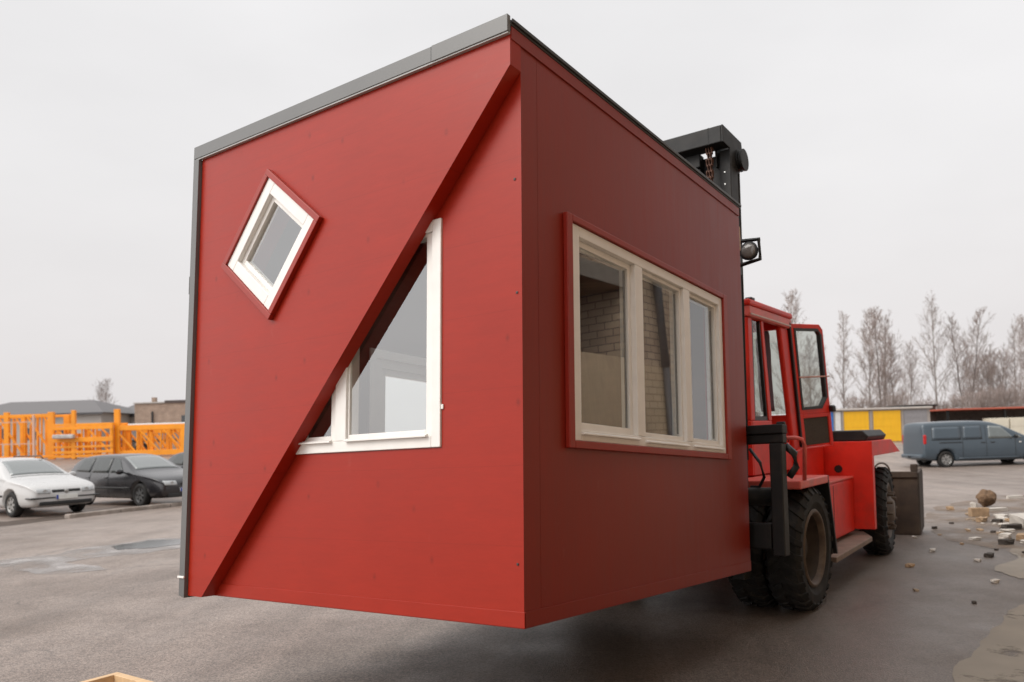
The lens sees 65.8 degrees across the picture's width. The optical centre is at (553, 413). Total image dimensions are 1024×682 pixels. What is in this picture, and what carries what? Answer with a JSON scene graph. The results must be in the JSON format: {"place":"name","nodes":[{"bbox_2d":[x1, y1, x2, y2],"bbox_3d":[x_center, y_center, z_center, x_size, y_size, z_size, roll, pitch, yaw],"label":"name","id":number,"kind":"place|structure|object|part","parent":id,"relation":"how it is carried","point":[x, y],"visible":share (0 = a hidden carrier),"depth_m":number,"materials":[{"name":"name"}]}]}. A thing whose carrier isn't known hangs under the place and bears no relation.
{"place":"outdoors","nodes":[
{"label":"outdoors","id":0,"kind":"place"},
{"bbox_2d":[0,442,1023,681],"bbox_3d":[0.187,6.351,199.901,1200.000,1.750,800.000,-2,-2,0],"label":"ground","id":1,"kind":"structure","parent":0,"point":[873,618],"depth_m":6.89,"materials":[{"name":"grey asphalt"}]},
{"bbox_2d":[0,415,35,457],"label":"wire fence","id":2,"kind":"object","parent":1,"relation":"on","point":[33,437],"visible":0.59,"depth_m":43.52,"materials":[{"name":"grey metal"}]},
{"bbox_2d":[0,412,70,458],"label":"crane section","id":3,"kind":"object","parent":1,"relation":"on","point":[49,418],"visible":0.66,"depth_m":45.16,"materials":[{"name":"orange paint"}]},
{"bbox_2d":[0,455,99,517],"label":"parked car","id":4,"kind":"object","parent":1,"relation":"on","point":[26,482],"visible":1,"depth_m":19.97,"materials":[{"name":"silver metal"}]},
{"bbox_2d":[0,400,134,453],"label":"storage shed","id":5,"kind":"structure","parent":1,"relation":"on","point":[92,411],"depth_m":87.28,"materials":[{"name":"metal"}]},
{"bbox_2d":[27,428,35,439],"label":"window","id":6,"kind":"structure","parent":5,"relation":"in","point":[28,429],"depth_m":86.00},
{"bbox_2d":[0,506,173,525],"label":"mud verge","id":7,"kind":"structure","parent":1,"relation":"on","point":[15,522],"depth_m":18.56,"materials":[{"name":"soil"}]},
{"bbox_2d":[52,410,127,458],"bbox_3d":[-26.513,1.215,45.316,3.500,2.750,1.542,-2,-2,1],"label":"crane section","id":8,"kind":"object","parent":1,"relation":"on","point":[74,426],"visible":0.84,"depth_m":44.56,"materials":[{"name":"orange paint"}]},
{"bbox_2d":[52,434,74,438],"bbox_3d":[-27.473,1.316,44.378,1.200,0.240,0.250,-2,-2,0],"label":"pallet cover","id":9,"kind":"object","parent":8,"relation":"on","point":[67,436],"visible":1,"depth_m":44.26,"materials":[{"name":"white plastic"}]},
{"bbox_2d":[0,538,179,573],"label":"wet silt","id":10,"kind":"object","parent":1,"relation":"on","point":[57,563],"visible":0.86,"depth_m":11.98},
{"bbox_2d":[111,539,180,549],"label":"puddle","id":11,"kind":"object","parent":10,"relation":"on","point":[152,543],"visible":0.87,"depth_m":13.36,"materials":[{"name":"liquid"}]},
{"bbox_2d":[88,378,120,403],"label":"bare birch","id":12,"kind":"object","parent":1,"relation":"on","point":[101,394],"visible":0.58,"depth_m":117.71,"materials":[{"name":"grey plant"}]},
{"bbox_2d":[81,672,152,681],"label":"timber frame","id":13,"kind":"object","parent":1,"relation":"on","point":[117,677],"visible":1,"depth_m":5.18,"materials":[{"name":"brown wood"}]},
{"bbox_2d":[65,502,181,518],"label":"kerb","id":14,"kind":"structure","parent":1,"relation":"on","point":[103,512],"depth_m":20.23,"materials":[{"name":"concrete"}]},
{"bbox_2d":[71,453,182,505],"bbox_3d":[-12.215,1.921,23.307,4.734,1.479,2.174,-3,-2,31],"label":"parked car","id":15,"kind":"object","parent":1,"relation":"on","point":[139,479],"visible":0.73,"depth_m":22.49,"materials":[{"name":"black paint"}]},
{"bbox_3d":[-13.858,1.544,23.439,0.840,0.420,0.193,-3,-2,31],"label":"side window","id":16,"kind":"part","parent":15,"relation":"part of","materials":[{"name":"grey glass"}]},
{"bbox_3d":[-13.080,1.516,22.977,0.870,0.435,0.205,-3,-2,31],"label":"side window","id":17,"kind":"part","parent":15,"relation":"part of","materials":[{"name":"grey glass"}]},
{"bbox_3d":[-12.353,1.488,22.548,0.700,0.425,0.210,-3,-2,31],"label":"side window","id":18,"kind":"part","parent":15,"relation":"part of","materials":[{"name":"grey glass"}]},
{"bbox_2d":[128,405,134,448],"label":"storage shed","id":19,"kind":"structure","parent":1,"relation":"on","point":[132,408],"depth_m":92.05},
{"bbox_2d":[114,409,184,454],"bbox_3d":[-22.852,1.104,45.456,4.050,2.750,1.324,-2,-2,0],"label":"crane section","id":20,"kind":"object","parent":1,"relation":"on","point":[129,429],"visible":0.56,"depth_m":44.81,"materials":[{"name":"orange paint"}]},
{"bbox_2d":[121,422,184,450],"bbox_3d":[-26.011,1.725,54.094,7.100,2.100,2.200,-2,-2,0],"label":"flat trailer","id":21,"kind":"object","parent":1,"relation":"on","point":[134,441],"visible":0.06,"depth_m":53.11,"materials":[{"name":"black metal"}]},
{"bbox_2d":[133,397,184,448],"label":"brick building","id":22,"kind":"structure","parent":1,"relation":"on","point":[166,411],"depth_m":88.07,"materials":[{"name":"brown brick"}]},
{"bbox_2d":[140,429,179,449],"bbox_3d":[-22.959,1.748,49.189,5.000,1.600,1.424,-2,-2,0],"label":"crane section","id":23,"kind":"object","parent":1,"relation":"on","point":[142,438],"visible":0.15,"depth_m":48.51,"materials":[{"name":"orange paint"}]},
{"bbox_2d":[168,452,183,466],"bbox_3d":[-12.011,2.065,28.655,4.734,1.479,2.174,-3,-2,31],"label":"parked car","id":24,"kind":"object","parent":1,"relation":"on","point":[176,459],"visible":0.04,"depth_m":28.81,"materials":[{"name":"black paint"}]},
{"bbox_3d":[-13.654,1.688,28.787,0.840,0.420,0.193,-3,-2,31],"label":"side window","id":25,"kind":"part","parent":24,"relation":"part of","materials":[{"name":"glass"}]},
{"bbox_2d":[664,124,898,610],"bbox_3d":[1.619,-0.317,8.416,2.771,4.338,8.757,-3,-2,34],"label":"forklift","id":26,"kind":"object","parent":1,"relation":"on","point":[819,490],"visible":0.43,"depth_m":7.51,"materials":[{"name":"red metal"}]},
{"bbox_2d":[177,14,750,628],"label":"tiny house","id":27,"kind":"structure","parent":26,"relation":"on","point":[511,244],"depth_m":4.54,"materials":[{"name":"red wood"}]},
{"bbox_2d":[221,169,322,319],"bbox_3d":[-1.723,-1.038,4.878,0.949,0.958,0.095,-4,-7,34],"label":"window","id":28,"kind":"structure","parent":27,"relation":"in","point":[272,193],"depth_m":4.89,"materials":[{"name":"white paint"}]},
{"bbox_2d":[296,218,441,454],"bbox_3d":[-1.073,-0.392,4.510,1.213,1.220,0.124,-4,-7,34],"label":"window","id":29,"kind":"structure","parent":27,"relation":"in","point":[345,436],"depth_m":4.24,"materials":[{"name":"white paint"}]},
{"bbox_2d":[368,348,426,433],"bbox_3d":[-1.144,0.054,6.815,0.100,1.060,1.260,-4,-7,34],"label":"window","id":30,"kind":"structure","parent":27,"relation":"in","point":[381,368],"depth_m":6.43,"materials":[{"name":"white paint"}]},
{"bbox_2d":[563,211,731,459],"bbox_3d":[0.663,-0.361,5.135,0.134,1.264,2.277,-4,-7,34],"label":"window","id":31,"kind":"structure","parent":27,"relation":"in","point":[634,265],"depth_m":4.88,"materials":[{"name":"white paint"}]},
{"bbox_2d":[787,323,835,448],"bbox_3d":[2.948,-0.301,9.060,0.947,1.438,0.160,0,-2,-39],"label":"door","id":32,"kind":"structure","parent":26,"relation":"in","point":[814,423],"depth_m":9.08,"materials":[{"name":"red paint"}]},
{"bbox_2d":[770,289,815,411],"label":"bare birch","id":33,"kind":"object","parent":1,"relation":"on","point":[792,297],"visible":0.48,"depth_m":66.10,"materials":[{"name":"grey plant"}]},
{"bbox_2d":[798,334,831,405],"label":"bare birch","id":34,"kind":"object","parent":1,"relation":"on","point":[811,380],"visible":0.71,"depth_m":71.97,"materials":[{"name":"grey plant"}]},
{"bbox_2d":[812,335,836,404],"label":"bare birch","id":35,"kind":"object","parent":1,"relation":"on","point":[827,378],"visible":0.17,"depth_m":80.19,"materials":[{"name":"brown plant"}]},
{"bbox_2d":[827,311,863,408],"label":"bare birch","id":36,"kind":"object","parent":1,"relation":"on","point":[843,372],"visible":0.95,"depth_m":73.90,"materials":[{"name":"grey plant"}]},
{"bbox_2d":[844,394,866,408],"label":"bare shrub","id":37,"kind":"object","parent":1,"relation":"on","point":[859,405],"visible":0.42,"depth_m":67.80,"materials":[{"name":"brown plant"}]},
{"bbox_2d":[849,305,889,405],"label":"bare birch","id":38,"kind":"object","parent":1,"relation":"on","point":[866,366],"visible":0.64,"depth_m":76.18,"materials":[{"name":"grey plant"}]},
{"bbox_2d":[863,394,886,407],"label":"bare shrub","id":39,"kind":"object","parent":1,"relation":"on","point":[878,404],"visible":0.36,"depth_m":65.83,"materials":[{"name":"brown plant"}]},
{"bbox_2d":[850,305,912,407],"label":"bare birch","id":40,"kind":"object","parent":1,"relation":"on","point":[883,375],"visible":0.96,"depth_m":72.37,"materials":[{"name":"grey plant"}]},
{"bbox_2d":[831,406,932,441],"bbox_3d":[21.188,0.973,55.002,7.500,2.480,6.350,-2,-2,0],"label":"garage row","id":41,"kind":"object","parent":1,"relation":"on","point":[890,422],"visible":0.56,"depth_m":51.99,"materials":[{"name":"yellow metal"}]},
{"bbox_2d":[831,412,833,430],"bbox_3d":[18.221,0.951,51.995,0.470,2.030,0.057,-2,-2,0],"label":"garage door","id":42,"kind":"structure","parent":41,"relation":"in","point":[832,421],"depth_m":51.99,"materials":[{"name":"blue metal"}]},
{"bbox_2d":[835,412,840,430],"bbox_3d":[18.761,0.935,51.995,0.350,2.030,0.057,-2,-2,0],"label":"garage door","id":43,"kind":"structure","parent":41,"relation":"in","point":[837,414],"depth_m":51.99,"materials":[{"name":"white metal"}]},
{"bbox_2d":[843,411,868,429],"bbox_3d":[19.960,0.900,51.995,1.650,2.030,0.057,-2,-2,0],"label":"garage door","id":44,"kind":"structure","parent":41,"relation":"in","point":[855,420],"depth_m":51.99,"materials":[{"name":"yellow metal"}]},
{"bbox_2d":[873,410,901,440],"bbox_3d":[21.984,0.840,51.995,1.800,2.030,0.057,-2,-2,0],"label":"garage door","id":45,"kind":"structure","parent":41,"relation":"in","point":[889,421],"depth_m":51.98,"materials":[{"name":"yellow metal"}]},
{"bbox_2d":[903,409,927,424],"bbox_3d":[23.858,0.785,51.995,1.550,2.030,0.057,-2,-2,0],"label":"garage door","id":46,"kind":"structure","parent":41,"relation":"in","point":[910,416],"depth_m":51.99,"materials":[{"name":"white metal"}]},
{"bbox_2d":[755,370,1021,414],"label":"wood","id":47,"kind":"object","parent":1,"relation":"on","point":[860,398],"visible":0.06,"depth_m":101.94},
{"bbox_2d":[854,462,923,534],"bbox_3d":[5.136,1.297,12.329,1.110,1.094,0.729,-3,-2,30],"label":"loader bucket","id":48,"kind":"object","parent":1,"relation":"on","point":[908,491],"visible":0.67,"depth_m":11.85,"materials":[{"name":"grey metal"}]},
{"bbox_2d":[880,331,910,403],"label":"bare birch","id":49,"kind":"object","parent":1,"relation":"on","point":[899,369],"visible":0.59,"depth_m":74.93,"materials":[{"name":"grey plant"}]},
{"bbox_2d":[886,389,911,405],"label":"bare shrub","id":50,"kind":"object","parent":1,"relation":"on","point":[894,402],"visible":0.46,"depth_m":65.79,"materials":[{"name":"brown plant"}]},
{"bbox_2d":[889,340,926,404],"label":"bare birch","id":51,"kind":"object","parent":1,"relation":"on","point":[911,380],"visible":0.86,"depth_m":87.99,"materials":[{"name":"grey plant"}]},
{"bbox_2d":[905,563,914,567],"bbox_3d":[4.146,1.766,9.181,0.114,0.044,0.078,-1,-2,-30],"label":"crumb","id":52,"kind":"object","parent":1,"relation":"on","point":[909,565],"visible":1,"depth_m":9.16,"materials":[{"name":"stone"}]},
{"bbox_2d":[887,404,937,421],"bbox_3d":[26.435,0.787,58.179,2.600,2.720,2.600,-2,-2,0],"label":"site hut","id":53,"kind":"object","parent":1,"relation":"on","point":[932,416],"visible":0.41,"depth_m":56.99,"materials":[{"name":"black metal"}]},
{"bbox_2d":[912,396,933,404],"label":"bare shrub","id":54,"kind":"object","parent":1,"relation":"on","point":[926,402],"visible":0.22,"depth_m":67.85,"materials":[{"name":"brown plant"}]},
{"bbox_2d":[901,291,973,409],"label":"bare birch","id":55,"kind":"object","parent":1,"relation":"on","point":[933,350],"visible":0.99,"depth_m":77.99,"materials":[{"name":"grey plant"}]},
{"bbox_2d":[935,400,950,408],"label":"bare shrub","id":56,"kind":"object","parent":1,"relation":"on","point":[943,403],"visible":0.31,"depth_m":71.99,"materials":[{"name":"brown plant"}]},
{"bbox_2d":[945,390,974,408],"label":"bare shrub","id":57,"kind":"object","parent":1,"relation":"on","point":[955,405],"visible":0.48,"depth_m":69.90,"materials":[{"name":"brown plant"}]},
{"bbox_2d":[901,420,1023,466],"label":"cargo van","id":58,"kind":"object","parent":1,"relation":"on","point":[945,443],"visible":1,"depth_m":29.50,"materials":[{"name":"blue metal"}]},
{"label":"side window","id":59,"kind":"part","parent":58,"relation":"part of","materials":[{"name":"grey glass"}]},
{"bbox_2d":[935,307,998,407],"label":"bare birch","id":60,"kind":"object","parent":1,"relation":"on","point":[966,375],"visible":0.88,"depth_m":76.63,"materials":[{"name":"grey plant"}]},
{"bbox_2d":[930,499,1020,547],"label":"rubble dust","id":61,"kind":"object","parent":1,"relation":"on","point":[982,524],"visible":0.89,"depth_m":14.88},
{"bbox_2d":[945,506,953,509],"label":"rubble piece","id":62,"kind":"object","parent":61,"relation":"on","point":[949,507],"visible":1,"depth_m":15.03,"materials":[{"name":"stone"}]},
{"bbox_2d":[970,502,977,507],"bbox_3d":[7.905,1.754,14.851,0.114,0.161,0.133,-3,-2,38],"label":"plaster piece","id":63,"kind":"object","parent":61,"relation":"on","point":[973,505],"visible":0.57,"depth_m":14.81,"materials":[{"name":"white paint"}]},
{"bbox_2d":[969,537,981,540],"bbox_3d":[5.953,1.770,11.152,0.156,0.044,0.100,-1,-2,-17],"label":"plaster piece","id":64,"kind":"object","parent":61,"relation":"on","point":[975,538],"visible":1,"depth_m":11.12,"materials":[{"name":"white paint"}]},
{"bbox_2d":[968,507,989,516],"bbox_3d":[7.514,1.746,13.950,0.311,0.156,0.144,-2,-2,6],"label":"brick","id":65,"kind":"object","parent":61,"relation":"on","point":[979,512],"visible":0.98,"depth_m":13.89,"materials":[{"name":"beige brick"}]},
{"bbox_2d":[975,516,987,521],"bbox_3d":[7.149,1.772,13.186,0.257,0.080,0.136,0,-2,-45],"label":"rubble piece","id":66,"kind":"object","parent":61,"relation":"on","point":[981,519],"visible":1,"depth_m":13.13,"materials":[{"name":"stone"}]},
{"bbox_2d":[975,489,996,506],"bbox_3d":[8.362,1.647,15.250,0.364,0.367,0.340,-2,-2,-1],"label":"stone","id":67,"kind":"object","parent":61,"relation":"on","point":[985,498],"visible":0.99,"depth_m":15.16,"materials":[{"name":"brown stone"}]},
{"bbox_2d":[991,518,1003,522],"bbox_3d":[7.329,1.772,13.026,0.121,0.061,0.170,-1,-2,-28],"label":"rubble piece","id":68,"kind":"object","parent":61,"relation":"on","point":[995,520],"visible":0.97,"depth_m":12.99,"materials":[{"name":"black stone"}]},
{"bbox_2d":[989,507,1007,511],"bbox_3d":[8.155,1.793,14.700,0.608,0.066,0.148,-1,-2,-9],"label":"plaster piece","id":69,"kind":"object","parent":61,"relation":"on","point":[991,509],"visible":0.58,"depth_m":14.65,"materials":[{"name":"white paint"}]},
{"bbox_2d":[993,514,1007,516],"bbox_3d":[7.748,1.776,13.669,0.133,0.065,0.247,-1,-2,-22],"label":"rubble piece","id":70,"kind":"object","parent":61,"relation":"on","point":[1003,515],"visible":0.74,"depth_m":13.61,"materials":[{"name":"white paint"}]},
{"bbox_2d":[998,532,1011,538],"bbox_3d":[6.404,1.739,11.201,0.137,0.081,0.200,-3,-2,44],"label":"plaster piece","id":71,"kind":"object","parent":61,"relation":"on","point":[1004,535],"visible":0.91,"depth_m":11.15,"materials":[{"name":"white paint"}]},
{"bbox_2d":[998,538,1014,544],"bbox_3d":[6.094,1.732,10.650,0.193,0.080,0.137,-1,-2,-23],"label":"dark lump","id":72,"kind":"object","parent":61,"relation":"on","point":[1005,541],"visible":1,"depth_m":10.60,"materials":[{"name":"black stone"}]},
{"bbox_2d":[999,529,1014,531],"bbox_3d":[6.806,1.759,11.843,0.217,0.054,0.114,-2,-2,19],"label":"rubble piece","id":73,"kind":"object","parent":61,"relation":"on","point":[1007,530],"visible":0.88,"depth_m":11.80,"materials":[{"name":"white paint"}]},
{"bbox_2d":[999,523,1021,529],"bbox_3d":[7.002,1.740,12.098,0.298,0.094,0.160,-1,-2,-11],"label":"dark lump","id":74,"kind":"object","parent":61,"relation":"on","point":[1016,526],"visible":0.84,"depth_m":12.04,"materials":[{"name":"black stone"}]},
{"bbox_2d":[1006,495,1022,498],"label":"plaster piece","id":75,"kind":"object","parent":61,"relation":"on","point":[1013,496],"visible":1,"depth_m":17.00,"materials":[{"name":"white paint"}]},
{"bbox_2d":[1009,513,1023,528],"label":"plaster slab","id":76,"kind":"object","parent":61,"relation":"on","point":[1017,518],"depth_m":12.21,"materials":[{"name":"white paint"}]},
{"bbox_2d":[1016,533,1023,539],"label":"brick","id":77,"kind":"object","parent":61,"relation":"on","point":[1019,536],"visible":0.95,"depth_m":10.97,"materials":[{"name":"beige brick"}]},
{"bbox_2d":[959,387,992,407],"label":"bare shrub","id":78,"kind":"object","parent":1,"relation":"on","point":[978,403],"visible":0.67,"depth_m":68.03,"materials":[{"name":"brown plant"}]},
{"bbox_2d":[930,407,1023,420],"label":"open store","id":79,"kind":"structure","parent":1,"relation":"on","point":[970,414],"depth_m":58.59,"materials":[{"name":"black metal"}]},
{"bbox_2d":[954,345,1003,406],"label":"bare birch","id":80,"kind":"object","parent":1,"relation":"on","point":[970,362],"visible":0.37,"depth_m":80.05,"materials":[{"name":"grey plant"}]},
{"bbox_2d":[952,604,1023,681],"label":"concrete apron","id":81,"kind":"object","parent":1,"relation":"on","point":[988,660],"visible":1,"depth_m":5.52,"materials":[{"name":"grey concrete"}]},
{"bbox_2d":[983,552,993,557],"bbox_3d":[5.354,1.740,9.701,0.125,0.054,0.094,0,-2,-40],"label":"dark lump","id":82,"kind":"object","parent":1,"relation":"on","point":[989,554],"visible":1,"depth_m":9.67,"materials":[{"name":"black stone"}]},
{"bbox_2d":[968,343,1016,406],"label":"bare birch","id":83,"kind":"object","parent":1,"relation":"on","point":[994,371],"visible":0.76,"depth_m":75.57,"materials":[{"name":"grey plant"}]},
{"bbox_2d":[978,384,1007,407],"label":"bare shrub","id":84,"kind":"object","parent":1,"relation":"on","point":[991,400],"visible":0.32,"depth_m":68.77,"materials":[{"name":"brown plant"}]},
{"bbox_2d":[990,579,999,582],"bbox_3d":[4.556,1.730,8.145,0.105,0.037,0.059,-1,-2,-29],"label":"crumb","id":85,"kind":"object","parent":1,"relation":"on","point":[994,580],"visible":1,"depth_m":8.12,"materials":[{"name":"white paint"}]},
{"bbox_2d":[983,418,1008,427],"bbox_3d":[30.068,1.024,53.668,1.250,1.380,1.000,-2,-2,0],"label":"block pallet","id":86,"kind":"object","parent":1,"relation":"on","point":[1004,422],"visible":0.23,"depth_m":53.18,"materials":[{"name":"white concrete"}]},
{"bbox_2d":[986,322,1023,399],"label":"bare birch","id":87,"kind":"object","parent":1,"relation":"on","point":[1012,336],"visible":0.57,"depth_m":79.16,"materials":[{"name":"grey plant"}]},
{"bbox_2d":[992,385,1023,406],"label":"bare shrub","id":88,"kind":"object","parent":1,"relation":"on","point":[1003,395],"visible":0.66,"depth_m":66.90,"materials":[{"name":"brown plant"}]},
{"bbox_2d":[995,546,1023,578],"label":"concrete apron","id":89,"kind":"object","parent":1,"relation":"on","point":[1014,568],"visible":1,"depth_m":9.00,"materials":[{"name":"grey concrete"}]},
{"bbox_2d":[1000,314,1023,405],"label":"bare birch","id":90,"kind":"object","parent":1,"relation":"on","point":[1021,361],"visible":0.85,"depth_m":74.42,"materials":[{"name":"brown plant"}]},
{"bbox_2d":[1006,381,1023,406],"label":"bare shrub","id":91,"kind":"object","parent":1,"relation":"on","point":[1018,387],"visible":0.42,"depth_m":70.27,"materials":[{"name":"brown plant"}]},
{"bbox_2d":[1009,417,1023,434],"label":"block pallet","id":92,"kind":"object","parent":1,"relation":"on","point":[1016,424],"visible":0.41,"depth_m":53.18,"materials":[{"name":"white concrete"}]},
{"bbox_2d":[0,0,1023,431],"label":"sky","id":93,"kind":"structure","parent":0,"point":[882,140],"materials":[{"name":"white"}]},
{"bbox_2d":[756,331,774,411],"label":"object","id":94,"kind":"object","parent":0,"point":[767,346],"visible":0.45,"depth_m":8.48,"materials":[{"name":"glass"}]}
]}

